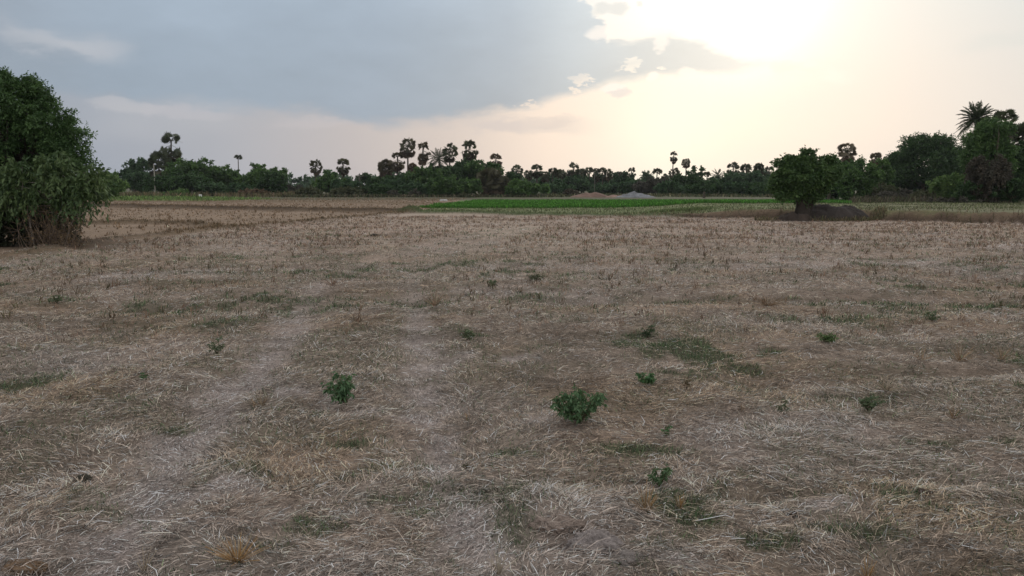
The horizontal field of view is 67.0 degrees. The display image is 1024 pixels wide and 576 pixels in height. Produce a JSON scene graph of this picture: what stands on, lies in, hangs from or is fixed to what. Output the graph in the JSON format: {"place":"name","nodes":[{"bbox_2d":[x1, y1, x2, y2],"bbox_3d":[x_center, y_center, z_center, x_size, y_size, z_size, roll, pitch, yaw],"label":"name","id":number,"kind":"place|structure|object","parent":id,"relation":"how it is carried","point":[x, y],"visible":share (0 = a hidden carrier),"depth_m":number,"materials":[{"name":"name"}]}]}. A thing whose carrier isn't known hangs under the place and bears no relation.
{"place":"outdoors","nodes":[
{"label":"outdoors","id":0,"kind":"place"},
{"bbox_2d":[0,188,1023,575],"bbox_3d":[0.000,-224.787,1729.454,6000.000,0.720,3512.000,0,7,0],"label":"ground","id":1,"kind":"structure","parent":0,"point":[910,214],"depth_m":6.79,"materials":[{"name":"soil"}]},
{"bbox_2d":[0,558,47,575],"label":"earth clod","id":2,"kind":"object","parent":1,"relation":"on","point":[18,569],"visible":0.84,"depth_m":3.22,"materials":[{"name":"soil"}]},
{"bbox_2d":[0,178,87,246],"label":"shrub","id":3,"kind":"object","parent":1,"relation":"on","point":[5,231],"visible":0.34,"depth_m":20.73,"materials":[{"name":"green plant"}]},
{"bbox_2d":[4,204,91,248],"bbox_3d":[-11.927,-1.612,20.025,2.088,1.372,1.444,0,7,0],"label":"dry brush","id":4,"kind":"object","parent":1,"relation":"on","point":[51,240],"visible":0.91,"depth_m":19.87,"materials":[{"name":"brown plant"}]},
{"bbox_2d":[0,66,102,244],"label":"broadleaf tree","id":5,"kind":"object","parent":1,"relation":"on","point":[32,125],"visible":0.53,"depth_m":20.83,"materials":[{"name":"green plant"}]},
{"bbox_2d":[0,147,118,246],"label":"shrub","id":6,"kind":"object","parent":1,"relation":"on","point":[84,185],"visible":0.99,"depth_m":19.78,"materials":[{"name":"green plant"}]},
{"bbox_2d":[72,474,92,483],"bbox_3d":[-2.351,1.049,4.234,0.100,0.056,0.104,-5,9,-34],"label":"earth clod","id":7,"kind":"object","parent":1,"relation":"on","point":[86,477],"visible":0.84,"depth_m":4.22,"materials":[{"name":"soil"}]},
{"bbox_2d":[96,170,130,197],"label":"bush","id":8,"kind":"object","parent":1,"relation":"on","point":[115,190],"visible":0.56,"depth_m":98.56,"materials":[{"name":"green plant"}]},
{"bbox_2d":[118,157,151,192],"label":"broadleaf tree","id":9,"kind":"object","parent":1,"relation":"on","point":[140,165],"visible":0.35,"depth_m":167.25,"materials":[{"name":"green plant"}]},
{"bbox_2d":[123,171,153,192],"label":"bush","id":10,"kind":"object","parent":1,"relation":"on","point":[135,180],"visible":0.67,"depth_m":162.21,"materials":[{"name":"green plant"}]},
{"bbox_2d":[147,150,171,176],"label":"palmyra palm","id":11,"kind":"object","parent":1,"relation":"on","point":[155,155],"visible":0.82,"depth_m":149.42,"materials":[{"name":"green plant"}]},
{"bbox_2d":[160,131,182,165],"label":"palmyra palm","id":12,"kind":"object","parent":1,"relation":"on","point":[175,154],"visible":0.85,"depth_m":152.33,"materials":[{"name":"green plant"}]},
{"bbox_2d":[143,170,213,193],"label":"bush","id":13,"kind":"object","parent":1,"relation":"on","point":[173,182],"visible":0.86,"depth_m":136.44,"materials":[{"name":"green plant"}]},
{"bbox_2d":[161,156,214,191],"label":"broadleaf tree","id":14,"kind":"object","parent":1,"relation":"on","point":[185,167],"visible":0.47,"depth_m":146.53,"materials":[{"name":"green plant"}]},
{"bbox_2d":[195,181,224,195],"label":"bush","id":15,"kind":"object","parent":1,"relation":"on","point":[212,187],"visible":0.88,"depth_m":135.62,"materials":[{"name":"green plant"}]},
{"bbox_2d":[207,335,224,353],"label":"weed","id":16,"kind":"object","parent":1,"relation":"on","point":[214,348],"visible":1,"depth_m":7.20,"materials":[{"name":"green plant"}]},
{"bbox_2d":[209,164,239,193],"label":"broadleaf tree","id":17,"kind":"object","parent":1,"relation":"on","point":[224,174],"visible":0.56,"depth_m":151.61,"materials":[{"name":"green plant"}]},
{"bbox_2d":[203,531,271,564],"bbox_3d":[-1.161,1.102,3.267,0.292,0.124,0.268,0,7,0],"label":"dry tuft","id":18,"kind":"object","parent":1,"relation":"on","point":[234,555],"visible":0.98,"depth_m":3.26,"materials":[{"name":"plant"}]},
{"bbox_2d":[220,182,256,194],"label":"bush","id":19,"kind":"object","parent":1,"relation":"on","point":[234,187],"visible":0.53,"depth_m":134.17,"materials":[{"name":"green plant"}]},
{"bbox_2d":[238,188,269,196],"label":"bush","id":20,"kind":"object","parent":1,"relation":"on","point":[252,190],"visible":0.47,"depth_m":130.40,"materials":[{"name":"green plant"}]},
{"bbox_2d":[232,162,288,192],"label":"broadleaf tree","id":21,"kind":"object","parent":1,"relation":"on","point":[255,172],"visible":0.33,"depth_m":145.97,"materials":[{"name":"green plant"}]},
{"bbox_2d":[252,170,287,194],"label":"bush","id":22,"kind":"object","parent":1,"relation":"on","point":[273,182],"visible":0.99,"depth_m":139.74,"materials":[{"name":"green plant"}]},
{"bbox_2d":[295,185,322,194],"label":"bush","id":23,"kind":"object","parent":1,"relation":"on","point":[306,190],"visible":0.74,"depth_m":127.56,"materials":[{"name":"green plant"}]},
{"bbox_2d":[309,159,322,179],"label":"palmyra palm","id":24,"kind":"object","parent":1,"relation":"on","point":[314,171],"visible":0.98,"depth_m":162.85,"materials":[{"name":"green plant"}]},
{"bbox_2d":[311,169,345,193],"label":"broadleaf tree","id":25,"kind":"object","parent":1,"relation":"on","point":[324,181],"visible":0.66,"depth_m":147.14,"materials":[{"name":"green plant"}]},
{"bbox_2d":[320,371,356,404],"bbox_3d":[-1.280,0.746,5.756,0.251,0.267,0.236,-6,10,-39],"label":"weed","id":26,"kind":"object","parent":1,"relation":"on","point":[341,388],"visible":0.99,"depth_m":5.73,"materials":[{"name":"green plant"}]},
{"bbox_2d":[336,158,350,177],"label":"palmyra palm","id":27,"kind":"object","parent":1,"relation":"on","point":[342,169],"visible":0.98,"depth_m":162.85,"materials":[{"name":"green plant"}]},
{"bbox_2d":[330,178,365,189],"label":"bush","id":28,"kind":"object","parent":1,"relation":"on","point":[337,183],"visible":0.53,"depth_m":139.50,"materials":[{"name":"green plant"}]},
{"bbox_2d":[329,186,371,194],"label":"bush","id":29,"kind":"object","parent":1,"relation":"on","point":[345,190],"visible":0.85,"depth_m":131.27,"materials":[{"name":"green plant"}]},
{"bbox_2d":[355,172,380,187],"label":"broadleaf tree","id":30,"kind":"object","parent":1,"relation":"on","point":[367,179],"visible":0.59,"depth_m":157.21,"materials":[{"name":"green plant"}]},
{"bbox_2d":[357,182,395,194],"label":"bush","id":31,"kind":"object","parent":1,"relation":"on","point":[378,189],"visible":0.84,"depth_m":132.98,"materials":[{"name":"green plant"}]},
{"bbox_2d":[377,158,394,176],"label":"palmyra palm","id":32,"kind":"object","parent":1,"relation":"on","point":[387,167],"visible":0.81,"depth_m":149.74,"materials":[{"name":"green plant"}]},
{"bbox_2d":[381,172,405,182],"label":"broadleaf tree","id":33,"kind":"object","parent":1,"relation":"on","point":[391,178],"visible":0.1,"depth_m":147.21,"materials":[{"name":"green plant"}]},
{"bbox_2d":[379,177,409,193],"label":"bush","id":34,"kind":"object","parent":1,"relation":"on","point":[397,183],"visible":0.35,"depth_m":136.06,"materials":[{"name":"green plant"}]},
{"bbox_2d":[392,151,405,174],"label":"palmyra palm","id":35,"kind":"object","parent":1,"relation":"on","point":[400,166],"visible":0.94,"depth_m":151.86,"materials":[{"name":"green plant"}]},
{"bbox_2d":[399,138,415,171],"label":"palmyra palm","id":36,"kind":"object","parent":1,"relation":"on","point":[407,153],"visible":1,"depth_m":151.46,"materials":[{"name":"green plant"}]},
{"bbox_2d":[402,179,430,194],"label":"bush","id":37,"kind":"object","parent":1,"relation":"on","point":[410,186],"visible":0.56,"depth_m":129.98,"materials":[{"name":"green plant"}]},
{"bbox_2d":[402,165,444,188],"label":"broadleaf tree","id":38,"kind":"object","parent":1,"relation":"on","point":[423,175],"visible":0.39,"depth_m":138.68,"materials":[{"name":"green plant"}]},
{"bbox_2d":[417,141,430,165],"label":"palmyra palm","id":39,"kind":"object","parent":1,"relation":"on","point":[423,156],"visible":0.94,"depth_m":149.73,"materials":[{"name":"green plant"}]},
{"bbox_2d":[427,148,449,167],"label":"coconut palm","id":40,"kind":"object","parent":1,"relation":"on","point":[436,158],"visible":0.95,"depth_m":147.53,"materials":[{"name":"green plant"}]},
{"bbox_2d":[442,142,457,165],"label":"palmyra palm","id":41,"kind":"object","parent":1,"relation":"on","point":[454,153],"visible":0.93,"depth_m":151.50,"materials":[{"name":"green plant"}]},
{"bbox_2d":[423,174,483,195],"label":"bush","id":42,"kind":"object","parent":1,"relation":"on","point":[451,185],"visible":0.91,"depth_m":122.13,"materials":[{"name":"green plant"}]},
{"bbox_2d":[441,157,475,180],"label":"broadleaf tree","id":43,"kind":"object","parent":1,"relation":"on","point":[458,168],"visible":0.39,"depth_m":143.68,"materials":[{"name":"green plant"}]},
{"bbox_2d":[461,139,479,160],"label":"palmyra palm","id":44,"kind":"object","parent":1,"relation":"on","point":[469,155],"visible":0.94,"depth_m":151.41,"materials":[{"name":"green plant"}]},
{"bbox_2d":[464,158,504,192],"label":"broadleaf tree","id":45,"kind":"object","parent":1,"relation":"on","point":[478,166],"visible":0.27,"depth_m":143.23,"materials":[{"name":"green plant"}]},
{"bbox_2d":[119,168,855,190],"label":"wood","id":46,"kind":"object","parent":1,"relation":"on","point":[304,181],"visible":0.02,"depth_m":349.57,"materials":[{"name":"green plant"}]},
{"bbox_2d":[476,166,504,194],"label":"broadleaf tree","id":47,"kind":"object","parent":1,"relation":"on","point":[491,172],"visible":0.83,"depth_m":125.90,"materials":[{"name":"green plant"}]},
{"bbox_2d":[486,549,515,574],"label":"dry tuft","id":48,"kind":"object","parent":1,"relation":"on","point":[498,570],"visible":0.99,"depth_m":3.18,"materials":[{"name":"plant"}]},
{"bbox_2d":[0,197,1023,428],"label":"rice stubble","id":49,"kind":"object","parent":1,"relation":"on","point":[624,241],"visible":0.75,"depth_m":23.06,"materials":[{"name":"beige plant"}]},
{"bbox_2d":[504,178,549,196],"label":"bush","id":50,"kind":"object","parent":1,"relation":"on","point":[524,186],"visible":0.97,"depth_m":121.67,"materials":[{"name":"green plant"}]},
{"bbox_2d":[530,164,542,193],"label":"palmyra palm","id":51,"kind":"object","parent":1,"relation":"on","point":[536,174],"visible":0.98,"depth_m":182.46,"materials":[{"name":"green plant"}]},
{"bbox_2d":[527,513,586,535],"bbox_3d":[0.203,1.082,3.515,0.272,0.087,0.146,0,7,0],"label":"earth clod","id":52,"kind":"object","parent":1,"relation":"on","point":[537,523],"visible":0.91,"depth_m":3.48,"materials":[{"name":"soil"}]},
{"bbox_2d":[539,178,575,193],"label":"bush","id":53,"kind":"object","parent":1,"relation":"on","point":[556,186],"visible":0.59,"depth_m":162.42,"materials":[{"name":"green plant"}]},
{"bbox_2d":[92,193,1023,222],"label":"bund grass","id":54,"kind":"structure","parent":1,"relation":"on","point":[691,209],"depth_m":49.90,"materials":[{"name":"green plant"}]},
{"bbox_2d":[118,190,1023,202],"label":"undergrowth","id":55,"kind":"object","parent":1,"relation":"on","point":[872,199],"visible":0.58,"depth_m":121.62,"materials":[{"name":"green plant"}]},
{"bbox_2d":[567,162,578,176],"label":"palmyra palm","id":56,"kind":"object","parent":1,"relation":"on","point":[574,171],"visible":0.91,"depth_m":187.53,"materials":[{"name":"green plant"}]},
{"bbox_2d":[549,381,607,423],"bbox_3d":[0.459,0.797,5.295,0.419,0.298,0.394,0,7,0],"label":"weed","id":57,"kind":"object","parent":1,"relation":"on","point":[571,406],"visible":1,"depth_m":5.28,"materials":[{"name":"green plant"}]},
{"bbox_2d":[562,169,595,192],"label":"broadleaf tree","id":58,"kind":"object","parent":1,"relation":"on","point":[578,181],"visible":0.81,"depth_m":185.76,"materials":[{"name":"green plant"}]},
{"bbox_2d":[571,192,606,197],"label":"soil heap","id":59,"kind":"object","parent":1,"relation":"on","point":[594,194],"visible":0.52,"depth_m":119.05,"materials":[{"name":"soil"}]},
{"bbox_2d":[563,528,625,555],"bbox_3d":[0.365,1.139,3.388,0.249,0.153,0.173,4,9,29],"label":"earth clod","id":60,"kind":"object","parent":1,"relation":"on","point":[613,542],"visible":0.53,"depth_m":3.35,"materials":[{"name":"soil"}]},
{"bbox_2d":[587,181,620,193],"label":"bush","id":61,"kind":"object","parent":1,"relation":"on","point":[607,188],"visible":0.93,"depth_m":177.16,"materials":[{"name":"green plant"}]},
{"bbox_2d":[609,171,634,193],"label":"broadleaf tree","id":62,"kind":"object","parent":1,"relation":"on","point":[623,178],"visible":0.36,"depth_m":186.52,"materials":[{"name":"green plant"}]},
{"bbox_2d":[606,548,645,565],"bbox_3d":[0.478,1.145,3.265,0.182,0.067,0.132,0,7,0],"label":"earth clod","id":63,"kind":"object","parent":1,"relation":"on","point":[629,552],"visible":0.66,"depth_m":3.25,"materials":[{"name":"soil"}]},
{"bbox_2d":[617,180,640,192],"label":"bush","id":64,"kind":"object","parent":1,"relation":"on","point":[627,186],"visible":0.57,"depth_m":172.76,"materials":[{"name":"green plant"}]},
{"bbox_2d":[417,198,851,207],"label":"rice crop","id":65,"kind":"object","parent":1,"relation":"on","point":[541,203],"visible":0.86,"depth_m":65.09,"materials":[{"name":"green plant"}]},
{"bbox_2d":[617,191,653,197],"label":"gravel heap","id":66,"kind":"object","parent":1,"relation":"on","point":[633,194],"visible":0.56,"depth_m":116.12,"materials":[{"name":"grey gravel"}]},
{"bbox_2d":[629,485,661,512],"bbox_3d":[0.655,1.032,3.831,0.160,0.177,0.182,0,7,0],"label":"dry tuft","id":67,"kind":"object","parent":1,"relation":"on","point":[646,503],"visible":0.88,"depth_m":3.83,"materials":[{"name":"plant"}]},
{"bbox_2d":[636,370,656,386],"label":"weed","id":68,"kind":"object","parent":1,"relation":"on","point":[650,378],"visible":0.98,"depth_m":6.30,"materials":[{"name":"green plant"}]},
{"bbox_2d":[631,176,668,193],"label":"bush","id":69,"kind":"object","parent":1,"relation":"on","point":[646,186],"visible":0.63,"depth_m":167.30,"materials":[{"name":"green plant"}]},
{"bbox_2d":[647,464,673,486],"bbox_3d":[0.815,1.030,4.225,0.140,0.132,0.154,3,8,24],"label":"weed","id":70,"kind":"object","parent":1,"relation":"on","point":[664,473],"visible":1,"depth_m":4.22,"materials":[{"name":"green plant"}]},
{"bbox_2d":[653,180,685,193],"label":"bush","id":71,"kind":"object","parent":1,"relation":"on","point":[666,185],"visible":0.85,"depth_m":147.57,"materials":[{"name":"green plant"}]},
{"bbox_2d":[670,165,707,193],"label":"broadleaf tree","id":72,"kind":"object","parent":1,"relation":"on","point":[693,177],"visible":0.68,"depth_m":162.05,"materials":[{"name":"green plant"}]},
{"bbox_2d":[685,179,722,194],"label":"bush","id":73,"kind":"object","parent":1,"relation":"on","point":[701,187],"visible":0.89,"depth_m":137.12,"materials":[{"name":"green plant"}]},
{"bbox_2d":[715,181,748,195],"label":"bush","id":74,"kind":"object","parent":1,"relation":"on","point":[728,188],"visible":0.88,"depth_m":136.82,"materials":[{"name":"green plant"}]},
{"bbox_2d":[721,170,745,183],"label":"broadleaf tree","id":75,"kind":"object","parent":1,"relation":"on","point":[734,177],"visible":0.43,"depth_m":171.23,"materials":[{"name":"green plant"}]},
{"bbox_2d":[726,161,740,173],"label":"palmyra palm","id":76,"kind":"object","parent":1,"relation":"on","point":[736,166],"visible":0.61,"depth_m":179.81,"materials":[{"name":"green plant"}]},
{"bbox_2d":[740,182,771,195],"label":"bush","id":77,"kind":"object","parent":1,"relation":"on","point":[757,188],"visible":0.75,"depth_m":135.65,"materials":[{"name":"green plant"}]},
{"bbox_2d":[743,170,770,185],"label":"broadleaf tree","id":78,"kind":"object","parent":1,"relation":"on","point":[753,177],"visible":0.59,"depth_m":168.71,"materials":[{"name":"green plant"}]},
{"bbox_2d":[750,293,786,305],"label":"dry tuft","id":79,"kind":"object","parent":1,"relation":"on","point":[771,303],"visible":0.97,"depth_m":10.36,"materials":[{"name":"plant"}]},
{"bbox_2d":[777,212,814,220],"bbox_3d":[13.367,-3.325,36.477,2.160,0.568,1.296,0,7,0],"label":"earth pile","id":80,"kind":"object","parent":1,"relation":"on","point":[792,216],"visible":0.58,"depth_m":36.08,"materials":[{"name":"soil"}]},
{"bbox_2d":[765,145,845,215],"bbox_3d":[13.926,-4.803,36.499,3.862,3.873,2.294,0,7,0],"label":"broadleaf tree","id":81,"kind":"object","parent":1,"relation":"on","point":[804,179],"visible":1,"depth_m":36.06,"materials":[{"name":"green plant"}]},
{"bbox_2d":[816,331,839,343],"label":"weed","id":82,"kind":"object","parent":1,"relation":"on","point":[827,338],"visible":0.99,"depth_m":7.90,"materials":[{"name":"green plant"}]},
{"bbox_2d":[811,204,868,220],"bbox_3d":[15.316,-3.610,37.347,4.570,0.895,2.513,0,7,0],"label":"earth mound","id":83,"kind":"object","parent":1,"relation":"on","point":[828,211],"visible":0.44,"depth_m":36.59,"materials":[{"name":"soil"}]},
{"bbox_2d":[837,143,857,162],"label":"palmyra palm","id":84,"kind":"object","parent":1,"relation":"on","point":[845,155],"visible":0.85,"depth_m":93.29,"materials":[{"name":"green plant"}]},
{"bbox_2d":[833,155,885,199],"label":"broadleaf tree","id":85,"kind":"object","parent":1,"relation":"on","point":[857,176],"visible":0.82,"depth_m":86.12,"materials":[{"name":"green plant"}]},
{"bbox_2d":[857,555,878,575],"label":"dry tuft","id":86,"kind":"object","parent":1,"relation":"on","point":[870,571],"visible":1,"depth_m":3.20,"materials":[{"name":"plant"}]},
{"bbox_2d":[857,393,886,410],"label":"weed","id":87,"kind":"object","parent":1,"relation":"on","point":[865,403],"visible":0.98,"depth_m":5.67,"materials":[{"name":"green plant"}]},
{"bbox_2d":[868,152,881,165],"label":"palmyra palm","id":88,"kind":"object","parent":1,"relation":"on","point":[875,155],"visible":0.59,"depth_m":102.44,"materials":[{"name":"green plant"}]},
{"bbox_2d":[855,182,900,197],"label":"bush","id":89,"kind":"object","parent":1,"relation":"on","point":[888,188],"visible":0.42,"depth_m":90.07,"materials":[{"name":"green plant"}]},
{"bbox_2d":[863,157,895,186],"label":"broadleaf tree","id":90,"kind":"object","parent":1,"relation":"on","point":[885,167],"visible":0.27,"depth_m":95.84,"materials":[{"name":"green plant"}]},
{"bbox_2d":[865,375,903,391],"bbox_3d":[2.990,0.750,6.173,0.281,0.159,0.263,6,9,37],"label":"dry tuft","id":91,"kind":"object","parent":1,"relation":"on","point":[887,388],"visible":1,"depth_m":6.18,"materials":[{"name":"plant"}]},
{"bbox_2d":[872,187,916,198],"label":"bush","id":92,"kind":"object","parent":1,"relation":"on","point":[903,192],"visible":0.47,"depth_m":83.26,"materials":[{"name":"green plant"}]},
{"bbox_2d":[874,130,966,190],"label":"broadleaf tree","id":93,"kind":"object","parent":1,"relation":"on","point":[910,157],"visible":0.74,"depth_m":107.02,"materials":[{"name":"green plant"}]},
{"bbox_2d":[926,196,957,202],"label":"bush","id":94,"kind":"object","parent":1,"relation":"on","point":[945,200],"visible":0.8,"depth_m":62.43,"materials":[{"name":"green plant"}]},
{"bbox_2d":[925,171,963,199],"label":"bush","id":95,"kind":"object","parent":1,"relation":"on","point":[944,186],"visible":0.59,"depth_m":73.50,"materials":[{"name":"green plant"}]},
{"bbox_2d":[943,343,981,360],"bbox_3d":[4.214,0.582,7.285,0.354,0.225,0.299,2,8,14],"label":"dry tuft","id":96,"kind":"object","parent":1,"relation":"on","point":[958,359],"visible":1,"depth_m":7.27,"materials":[{"name":"plant"}]},
{"bbox_2d":[948,180,998,202],"bbox_3d":[36.564,-7.595,61.363,3.256,1.970,3.769,0,7,0],"label":"bush","id":97,"kind":"object","parent":1,"relation":"on","point":[962,190],"visible":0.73,"depth_m":60.91,"materials":[{"name":"green plant"}]},
{"bbox_2d":[955,100,997,138],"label":"date palm","id":98,"kind":"object","parent":1,"relation":"on","point":[974,114],"visible":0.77,"depth_m":66.35,"materials":[{"name":"green plant"}]},
{"bbox_2d":[953,115,1020,200],"bbox_3d":[38.964,-10.444,63.211,5.504,7.311,3.961,0,7,0],"label":"broadleaf tree","id":99,"kind":"object","parent":1,"relation":"on","point":[983,138],"visible":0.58,"depth_m":62.51,"materials":[{"name":"green plant"}]},
{"bbox_2d":[963,153,1014,202],"bbox_3d":[37.392,-8.552,60.735,3.559,3.985,3.552,4,9,31],"label":"broadleaf tree","id":100,"kind":"object","parent":1,"relation":"on","point":[998,172],"visible":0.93,"depth_m":60.16,"materials":[{"name":"green plant"}]},
{"bbox_2d":[993,108,1018,140],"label":"palmyra palm","id":101,"kind":"object","parent":1,"relation":"on","point":[1010,114],"visible":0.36,"depth_m":70.33,"materials":[{"name":"green plant"}]},
{"bbox_2d":[996,178,1023,202],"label":"bush","id":102,"kind":"object","parent":1,"relation":"on","point":[1015,188],"visible":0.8,"depth_m":60.03,"materials":[{"name":"green plant"}]},
{"bbox_2d":[1006,139,1023,184],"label":"broadleaf tree","id":103,"kind":"object","parent":1,"relation":"on","point":[1019,173],"visible":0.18,"depth_m":67.55,"materials":[{"name":"green plant"}]},
{"bbox_2d":[1010,121,1023,164],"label":"palmyra palm","id":104,"kind":"object","parent":1,"relation":"on","point":[1017,137],"visible":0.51,"depth_m":71.56,"materials":[{"name":"green plant"}]},
{"bbox_2d":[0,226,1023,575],"bbox_3d":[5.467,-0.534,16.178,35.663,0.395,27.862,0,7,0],"label":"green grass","id":105,"kind":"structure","parent":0,"point":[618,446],"depth_m":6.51,"materials":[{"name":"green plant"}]},
{"bbox_2d":[0,0,1023,183],"label":"sky","id":106,"kind":"structure","parent":0,"point":[615,85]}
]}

